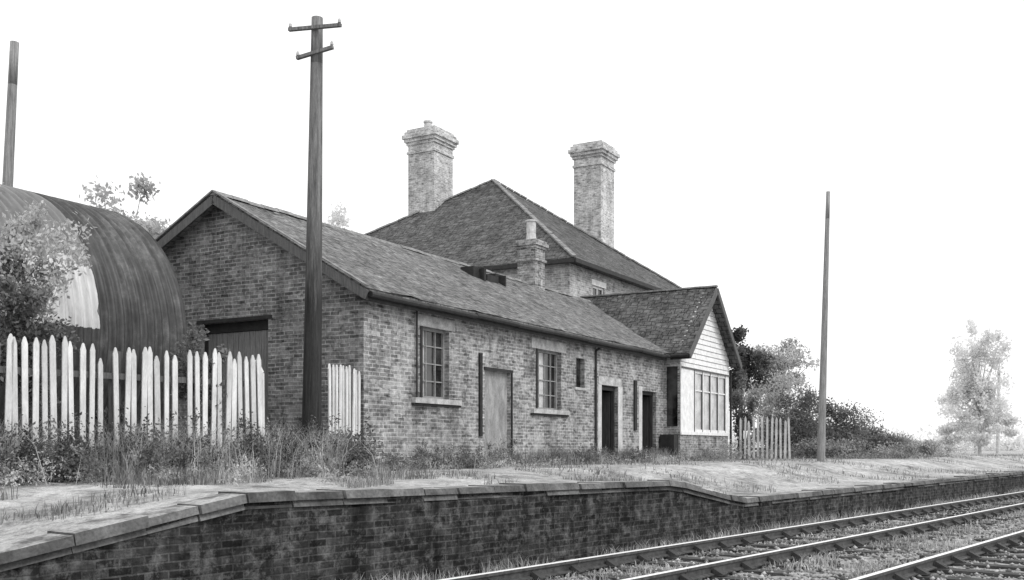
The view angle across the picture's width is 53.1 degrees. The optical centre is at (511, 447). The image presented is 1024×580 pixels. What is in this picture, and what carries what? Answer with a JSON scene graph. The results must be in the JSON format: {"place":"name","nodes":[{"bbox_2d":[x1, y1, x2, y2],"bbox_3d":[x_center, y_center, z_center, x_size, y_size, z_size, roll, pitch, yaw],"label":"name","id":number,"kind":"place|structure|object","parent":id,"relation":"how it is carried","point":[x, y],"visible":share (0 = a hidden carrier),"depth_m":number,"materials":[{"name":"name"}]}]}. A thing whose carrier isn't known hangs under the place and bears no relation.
{"place":"outdoors","nodes":[
{"label":"outdoors","id":0,"kind":"place"},
{"bbox_2d":[0,410,317,481],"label":"weeds","id":1,"kind":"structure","parent":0,"point":[76,428],"depth_m":13.94,"materials":[{"name":"plant"}]},
{"bbox_2d":[0,412,381,486],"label":"grass","id":2,"kind":"structure","parent":0,"point":[117,463],"depth_m":13.68,"materials":[{"name":"plant"}]},
{"bbox_2d":[0,448,1023,544],"bbox_3d":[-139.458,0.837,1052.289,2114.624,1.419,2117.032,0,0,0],"label":"ground","id":3,"kind":"structure","parent":0,"point":[31,496],"depth_m":19.77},
{"bbox_2d":[2,41,18,186],"bbox_3d":[-12.180,-4.599,24.500,0.758,10.213,0.318,0,0,0],"label":"telegraph pole","id":4,"kind":"object","parent":3,"relation":"on","point":[9,153],"visible":0.48,"depth_m":24.41,"materials":[{"name":"wood"}]},
{"bbox_2d":[0,224,40,385],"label":"elder tree","id":5,"kind":"object","parent":3,"relation":"on","point":[7,262],"visible":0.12,"depth_m":13.59,"materials":[{"name":"grey plant"}]},
{"bbox_2d":[0,182,46,334],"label":"elder tree","id":6,"kind":"object","parent":3,"relation":"on","point":[11,227],"visible":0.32,"depth_m":13.54,"materials":[{"name":"grey plant"}]},
{"bbox_2d":[0,274,82,435],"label":"elder tree","id":7,"kind":"object","parent":3,"relation":"on","point":[48,329],"visible":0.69,"depth_m":13.10,"materials":[{"name":"grey plant"}]},
{"bbox_2d":[0,199,97,355],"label":"elder tree","id":8,"kind":"object","parent":3,"relation":"on","point":[35,221],"visible":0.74,"depth_m":13.42,"materials":[{"name":"grey plant"}]},
{"bbox_2d":[0,184,186,440],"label":"corrugated hut","id":9,"kind":"object","parent":3,"relation":"on","point":[125,294],"visible":0.54,"depth_m":17.22,"materials":[{"name":"metal"}]},
{"bbox_2d":[86,402,139,450],"bbox_3d":[-5.398,0.004,13.567,0.975,1.292,0.556,0,0,28],"label":"sapling","id":10,"kind":"object","parent":3,"relation":"on","point":[106,410],"visible":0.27,"depth_m":13.53,"materials":[{"name":"grey plant"}]},
{"bbox_2d":[79,171,170,238],"bbox_3d":[-13.506,-4.406,35.863,4.290,10.212,4.984,0,0,0],"label":"tree","id":11,"kind":"object","parent":3,"relation":"on","point":[153,227],"visible":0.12,"depth_m":35.03,"materials":[{"name":"grey plant"}]},
{"bbox_2d":[0,333,264,475],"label":"picket fence","id":12,"kind":"object","parent":3,"relation":"on","point":[234,383],"visible":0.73,"depth_m":13.51,"materials":[{"name":"white paint"}]},
{"bbox_2d":[0,412,371,485],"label":"cow parsley","id":13,"kind":"object","parent":3,"relation":"on","point":[308,466],"visible":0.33,"depth_m":13.53,"materials":[{"name":"grey plant"}]},
{"bbox_2d":[0,401,374,485],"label":"nettles","id":14,"kind":"object","parent":3,"relation":"on","point":[158,454],"visible":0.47,"depth_m":12.72,"materials":[{"name":"grey plant"}]},
{"bbox_2d":[0,407,383,482],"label":"brambles","id":15,"kind":"object","parent":3,"relation":"on","point":[144,451],"visible":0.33,"depth_m":13.53,"materials":[{"name":"grey plant"}]},
{"bbox_2d":[0,438,385,488],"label":"cow parsley","id":16,"kind":"object","parent":3,"relation":"on","point":[13,472],"visible":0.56,"depth_m":12.20,"materials":[{"name":"grey plant"}]},
{"bbox_2d":[169,322,230,440],"bbox_3d":[-4.465,-0.572,14.646,0.863,2.445,0.659,0,0,0],"label":"sapling","id":17,"kind":"object","parent":3,"relation":"on","point":[182,360],"visible":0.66,"depth_m":14.56,"materials":[{"name":"grey plant"}]},
{"bbox_2d":[0,462,437,500],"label":"platform grass","id":18,"kind":"structure","parent":3,"relation":"on","point":[399,472],"depth_m":12.99,"materials":[{"name":"plant"}]},
{"bbox_2d":[164,207,363,446],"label":"gable wall","id":19,"kind":"structure","parent":3,"relation":"on","point":[225,265],"depth_m":19.82,"materials":[{"name":"grey brick"}]},
{"bbox_2d":[196,315,271,355],"bbox_3d":[-5.481,-1.025,20.370,2.030,3.090,0.185,0,0,30],"label":"door head","id":20,"kind":"object","parent":19,"relation":"attached to","point":[244,326],"depth_m":20.37},
{"bbox_2d":[208,330,267,438],"bbox_3d":[-5.436,-0.890,20.410,1.790,2.820,0.030,0,0,30],"label":"plank door","id":21,"kind":"structure","parent":19,"relation":"in","point":[248,344],"depth_m":20.33,"materials":[{"name":"grey wood"}]},
{"bbox_2d":[162,194,692,358],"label":"roof","id":22,"kind":"structure","parent":19,"relation":"on","point":[381,267],"depth_m":23.64,"materials":[{"name":"tile"}]},
{"bbox_2d":[155,190,368,285],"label":"verge tiles","id":23,"kind":"object","parent":22,"relation":"attached to","point":[182,217],"visible":0.82,"depth_m":19.84,"materials":[{"name":"grey tile"}]},
{"bbox_2d":[158,195,368,298],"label":"bargeboards","id":24,"kind":"object","parent":22,"relation":"attached to","point":[272,236],"visible":0.82,"depth_m":19.57,"materials":[{"name":"grey wood"}]},
{"bbox_2d":[209,190,590,301],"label":"ridge tiles","id":25,"kind":"object","parent":22,"relation":"on","point":[324,224],"visible":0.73,"depth_m":24.27,"materials":[{"name":"grey tile"}]},
{"bbox_2d":[461,266,505,286],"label":"skylight remains","id":26,"kind":"object","parent":22,"relation":"attached to","point":[476,272],"visible":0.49,"depth_m":27.07,"materials":[{"name":"black wood"}]},
{"bbox_2d":[514,238,548,290],"bbox_3d":[0.592,-5.375,31.552,0.800,1.950,0.800,0,0,30],"label":"stack","id":27,"kind":"object","parent":22,"relation":"on","point":[531,261],"visible":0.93,"depth_m":31.30,"materials":[{"name":"brick"}]},
{"bbox_2d":[526,219,536,238],"bbox_3d":[0.592,-6.675,31.552,0.348,0.650,0.348,0,0,0],"label":"stack pot","id":28,"kind":"object","parent":27,"relation":"on","point":[531,228],"visible":0.92,"depth_m":31.42,"materials":[{"name":"grey ceramic"}]},
{"bbox_2d":[288,16,341,445],"bbox_3d":[-3.086,-3.170,16.247,0.922,7.343,0.328,0,0,25],"label":"telegraph pole","id":29,"kind":"object","parent":3,"relation":"on","point":[312,383],"visible":0.91,"depth_m":16.20,"materials":[{"name":"wood"}]},
{"bbox_2d":[324,202,352,230],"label":"tree","id":30,"kind":"object","parent":3,"relation":"on","point":[338,218],"visible":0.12,"depth_m":51.94,"materials":[{"name":"grey plant"}]},
{"bbox_2d":[323,364,360,454],"bbox_3d":[-2.940,-0.375,17.786,0.222,2.150,1.600,0,0,7],"label":"picket fence","id":31,"kind":"object","parent":3,"relation":"on","point":[346,389],"visible":0.73,"depth_m":17.73,"materials":[{"name":"white paint"}]},
{"bbox_2d":[0,465,729,524],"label":"platform grass","id":32,"kind":"structure","parent":3,"relation":"on","point":[358,480],"depth_m":11.73,"materials":[{"name":"plant"}]},
{"bbox_2d":[0,470,1023,579],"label":"platform","id":33,"kind":"structure","parent":3,"relation":"on","point":[339,534],"depth_m":11.29,"materials":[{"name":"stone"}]},
{"bbox_2d":[364,293,662,469],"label":"front wall","id":34,"kind":"structure","parent":3,"relation":"on","point":[398,422],"depth_m":22.11,"materials":[{"name":"grey brick"}]},
{"bbox_2d":[422,328,556,409],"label":"window frames","id":35,"kind":"structure","parent":34,"relation":"attached to","point":[434,364],"depth_m":21.21,"materials":[{"name":"grey wood"}]},
{"bbox_2d":[485,371,506,465],"bbox_3d":[-0.417,-0.590,22.952,0.050,2.220,1.140,0,0,30],"label":"blocked doorway","id":36,"kind":"structure","parent":34,"relation":"attached to","point":[496,405],"depth_m":22.98,"materials":[{"name":"grey paint"}]},
{"bbox_2d":[355,292,666,360],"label":"fascia","id":37,"kind":"structure","parent":34,"relation":"attached to","point":[435,312],"depth_m":22.37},
{"bbox_2d":[412,313,620,414],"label":"lintels and sills","id":38,"kind":"object","parent":34,"relation":"attached to","point":[449,325],"visible":1,"depth_m":24.24,"materials":[{"name":"stone"}]},
{"bbox_2d":[368,291,671,450],"bbox_3d":[1.372,-1.222,25.466,0.344,3.244,16.200,0,0,30],"label":"gutter and pipes","id":39,"kind":"object","parent":34,"relation":"attached to","point":[377,295],"visible":0.91,"depth_m":22.42,"materials":[{"name":"metal"}]},
{"bbox_2d":[411,326,636,449],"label":"dark timbers","id":40,"kind":"object","parent":34,"relation":"attached to","point":[480,394],"visible":0.95,"depth_m":22.23,"materials":[{"name":"grey wood"}]},
{"bbox_2d":[426,331,677,426],"bbox_3d":[1.484,-1.575,26.222,0.499,1.850,12.821,0,0,33],"label":"window glass","id":41,"kind":"object","parent":34,"relation":"attached to","point":[672,396],"visible":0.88,"depth_m":25.38,"materials":[{"name":"black glass"}]},
{"bbox_2d":[423,331,723,430],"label":"dusty panes","id":42,"kind":"object","parent":34,"relation":"attached to","point":[706,403],"visible":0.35,"depth_m":33.50,"materials":[{"name":"grey glass"}]},
{"bbox_2d":[598,384,641,454],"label":"rendered jambs","id":43,"kind":"object","parent":34,"relation":"attached to","point":[620,417],"visible":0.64,"depth_m":28.71,"materials":[{"name":"white paint"}]},
{"bbox_2d":[602,386,652,458],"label":"doors","id":44,"kind":"structure","parent":34,"relation":"attached to","point":[606,418],"depth_m":28.73,"materials":[{"name":"paint"}]},
{"bbox_2d":[364,436,689,470],"bbox_3d":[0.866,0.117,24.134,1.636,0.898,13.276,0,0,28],"label":"wall weeds","id":45,"kind":"object","parent":3,"relation":"on","point":[395,458],"depth_m":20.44,"materials":[{"name":"grey plant"}]},
{"bbox_2d":[373,445,688,469],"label":"wall grass","id":46,"kind":"structure","parent":3,"relation":"on","point":[562,455],"depth_m":24.58,"materials":[{"name":"plant"}]},
{"bbox_2d":[492,263,647,296],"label":"walls","id":47,"kind":"structure","parent":3,"relation":"on","point":[572,279],"depth_m":35.60,"materials":[{"name":"grey brick"}]},
{"bbox_2d":[368,181,677,290],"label":"hipped roof","id":48,"kind":"structure","parent":47,"relation":"on","point":[484,225],"depth_m":40.66,"materials":[{"name":"tile"}]},
{"bbox_2d":[402,125,619,247],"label":"chimney stacks","id":49,"kind":"object","parent":48,"relation":"on","point":[430,165],"visible":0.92,"depth_m":45.77,"materials":[{"name":"grey brick"}]},
{"bbox_2d":[423,120,432,126],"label":"chimney pots","id":50,"kind":"object","parent":49,"relation":"on","point":[427,122],"visible":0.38,"depth_m":44.18,"materials":[{"name":"ceramic"}]},
{"bbox_2d":[365,179,681,287],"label":"hip tiles","id":51,"kind":"object","parent":48,"relation":"on","point":[539,223],"visible":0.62,"depth_m":43.87,"materials":[{"name":"grey tile"}]},
{"bbox_2d":[480,258,660,289],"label":"gutters","id":52,"kind":"object","parent":48,"relation":"on","point":[593,267],"visible":0.46,"depth_m":35.84,"materials":[{"name":"metal"}]},
{"bbox_2d":[593,288,600,294],"bbox_3d":[-0.246,-5.100,40.229,14.547,1.400,7.426,0,0,0],"label":"window glass","id":53,"kind":"object","parent":47,"relation":"attached to","point":[598,292],"visible":0.1,"depth_m":36.90,"materials":[{"name":"grey glass"}]},
{"bbox_2d":[592,279,605,294],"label":"window frames","id":54,"kind":"structure","parent":47,"relation":"attached to","point":[598,283],"depth_m":36.92,"materials":[{"name":"grey wood"}]},
{"bbox_2d":[602,386,648,454],"bbox_3d":[2.689,-0.650,29.809,1.170,2.500,4.550,0,0,30],"label":"dark interior","id":55,"kind":"object","parent":3,"relation":"on","point":[610,417],"depth_m":29.19,"materials":[{"name":"black"}]},
{"bbox_2d":[663,358,727,460],"bbox_3d":[3.470,-1.100,35.034,6.550,3.800,4.700,0,0,30],"label":"wing brickwork","id":56,"kind":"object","parent":3,"relation":"on","point":[690,445],"visible":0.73,"depth_m":31.66,"materials":[{"name":"grey brick"}]},
{"bbox_2d":[584,287,738,366],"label":"wing roof","id":57,"kind":"structure","parent":56,"relation":"on","point":[663,320],"depth_m":33.25,"materials":[{"name":"grey tile"}]},
{"bbox_2d":[689,288,741,368],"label":"wing bargeboards","id":58,"kind":"object","parent":57,"relation":"attached to","point":[705,318],"visible":1,"depth_m":33.02,"materials":[{"name":"grey wood"}]},
{"bbox_2d":[660,353,731,455],"bbox_3d":[6.185,-1.180,33.323,0.860,3.360,5.219,0,0,30],"label":"wing ironwork","id":59,"kind":"object","parent":56,"relation":"attached to","point":[668,440],"visible":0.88,"depth_m":31.20,"materials":[{"name":"black metal"}]},
{"bbox_2d":[680,297,729,435],"bbox_3d":[6.315,-2.709,33.411,0.100,4.618,4.740,0,0,30],"label":"wing white boarding","id":60,"kind":"object","parent":56,"relation":"on","point":[709,348],"visible":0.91,"depth_m":33.34,"materials":[{"name":"white wood"}]},
{"bbox_2d":[682,366,729,431],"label":"wing frames","id":61,"kind":"structure","parent":60,"relation":"attached to","point":[694,369],"depth_m":33.78,"materials":[{"name":"grey wood"}]},
{"bbox_2d":[687,439,773,460],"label":"wall weeds","id":62,"kind":"object","parent":3,"relation":"on","point":[721,454],"depth_m":32.79,"materials":[{"name":"grey plant"}]},
{"bbox_2d":[729,369,757,456],"bbox_3d":[8.430,-1.100,37.464,1.069,3.620,1.531,0,0,42],"label":"bush","id":63,"kind":"object","parent":3,"relation":"on","point":[738,400],"visible":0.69,"depth_m":37.30,"materials":[{"name":"black plant"}]},
{"bbox_2d":[729,324,775,438],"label":"tree","id":64,"kind":"object","parent":3,"relation":"on","point":[748,356],"visible":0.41,"depth_m":45.63,"materials":[{"name":"black plant"}]},
{"bbox_2d":[739,416,792,458],"bbox_3d":[8.760,-0.194,35.372,1.833,1.787,0.229,0,0,20],"label":"picket fence","id":65,"kind":"object","parent":3,"relation":"on","point":[776,429],"visible":0.86,"depth_m":35.25,"materials":[{"name":"white wood"}]},
{"bbox_2d":[736,370,815,447],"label":"bush","id":66,"kind":"object","parent":3,"relation":"on","point":[761,405],"visible":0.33,"depth_m":43.59,"materials":[{"name":"grey plant"}]},
{"bbox_2d":[750,337,819,414],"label":"tree","id":67,"kind":"object","parent":3,"relation":"on","point":[783,361],"visible":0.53,"depth_m":49.79,"materials":[{"name":"grey plant"}]},
{"bbox_2d":[733,442,836,458],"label":"wall weeds","id":68,"kind":"object","parent":3,"relation":"on","point":[795,453],"depth_m":37.41,"materials":[{"name":"grey plant"}]},
{"bbox_2d":[755,384,828,456],"bbox_3d":[10.845,-0.268,39.991,2.976,4.352,2.678,0,0,0],"label":"bush","id":69,"kind":"object","parent":3,"relation":"on","point":[797,419],"visible":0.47,"depth_m":39.59,"materials":[{"name":"grey plant"}]},
{"bbox_2d":[817,191,829,460],"bbox_3d":[9.730,-3.749,32.000,0.419,8.505,0.258,0,0,0],"label":"telegraph pole","id":70,"kind":"object","parent":3,"relation":"on","point":[821,438],"visible":0.95,"depth_m":31.93,"materials":[{"name":"wood"}]},
{"bbox_2d":[791,396,883,456],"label":"bush","id":71,"kind":"object","parent":3,"relation":"on","point":[838,429],"visible":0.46,"depth_m":40.61,"materials":[{"name":"grey plant"}]},
{"bbox_2d":[750,436,925,458],"bbox_3d":[12.099,0.329,39.004,7.276,1.541,2.113,0,0,0],"label":"bush","id":72,"kind":"object","parent":3,"relation":"on","point":[837,448],"visible":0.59,"depth_m":38.80,"materials":[{"name":"grey plant"}]},
{"bbox_2d":[728,416,1023,450],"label":"distant trees","id":73,"kind":"object","parent":3,"relation":"on","point":[1013,444],"visible":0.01,"depth_m":142.45,"materials":[{"name":"grey plant"}]},
{"bbox_2d":[847,425,913,456],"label":"bush","id":74,"kind":"object","parent":3,"relation":"on","point":[886,437],"visible":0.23,"depth_m":42.78,"materials":[{"name":"grey plant"}]},
{"bbox_2d":[868,425,949,456],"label":"bush","id":75,"kind":"object","parent":3,"relation":"on","point":[923,451],"visible":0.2,"depth_m":44.49,"materials":[{"name":"grey plant"}]},
{"bbox_2d":[907,438,971,456],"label":"bush","id":76,"kind":"object","parent":3,"relation":"on","point":[946,447],"visible":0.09,"depth_m":47.13,"materials":[{"name":"grey plant"}]},
{"bbox_2d":[934,382,1012,452],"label":"tree","id":77,"kind":"object","parent":3,"relation":"on","point":[943,401],"visible":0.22,"depth_m":74.69,"materials":[{"name":"grey plant"}]},
{"bbox_2d":[933,318,1023,454],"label":"tree","id":78,"kind":"object","parent":3,"relation":"on","point":[968,385],"visible":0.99,"depth_m":59.57,"materials":[{"name":"grey plant"}]},
{"bbox_2d":[996,367,1000,453],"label":"telegraph pole","id":79,"kind":"object","parent":3,"relation":"on","point":[998,440],"visible":0.37,"depth_m":69.91,"materials":[{"name":"grey wood"}]},
{"bbox_2d":[0,0,1023,447],"label":"sky","id":80,"kind":"structure","parent":0,"point":[731,124],"materials":[{"name":"white"}]},
{"bbox_2d":[580,285,717,297],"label":"wing ridge","id":81,"kind":"structure","parent":0,"point":[649,291],"depth_m":34.28,"materials":[{"name":"grey tile"}]},
{"bbox_2d":[443,499,1023,579],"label":"trackbed","id":82,"kind":"structure","parent":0,"point":[849,572],"depth_m":13.52,"materials":[{"name":"grey gravel"}]},
{"bbox_2d":[340,487,1023,579],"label":"wall foot grass","id":83,"kind":"structure","parent":82,"relation":"on","point":[833,517],"depth_m":16.60,"materials":[{"name":"plant"}]},
{"bbox_2d":[440,491,1023,579],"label":"railway track","id":84,"kind":"structure","parent":82,"relation":"on","point":[714,568],"depth_m":14.35,"materials":[{"name":"metal"}]},
{"bbox_2d":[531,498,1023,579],"bbox_3d":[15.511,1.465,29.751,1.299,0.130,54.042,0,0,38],"label":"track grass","id":85,"kind":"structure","parent":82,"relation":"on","point":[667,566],"depth_m":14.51,"materials":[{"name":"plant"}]},
{"bbox_2d":[543,496,1023,579],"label":"ballast","id":86,"kind":"structure","parent":82,"relation":"on","point":[813,575],"depth_m":13.79,"materials":[{"name":"gravel"}]},
{"bbox_2d":[723,509,1023,579],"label":"track grass","id":87,"kind":"structure","parent":82,"relation":"on","point":[909,545],"depth_m":15.10,"materials":[{"name":"plant"}]},
{"bbox_2d":[835,527,1023,579],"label":"railway track","id":88,"kind":"structure","parent":82,"relation":"on","point":[925,567],"depth_m":12.64,"materials":[{"name":"metal"}]},
{"bbox_2d":[490,453,1023,492],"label":"platform grass","id":89,"kind":"structure","parent":0,"point":[753,460],"depth_m":27.73,"materials":[{"name":"plant"}]}
]}

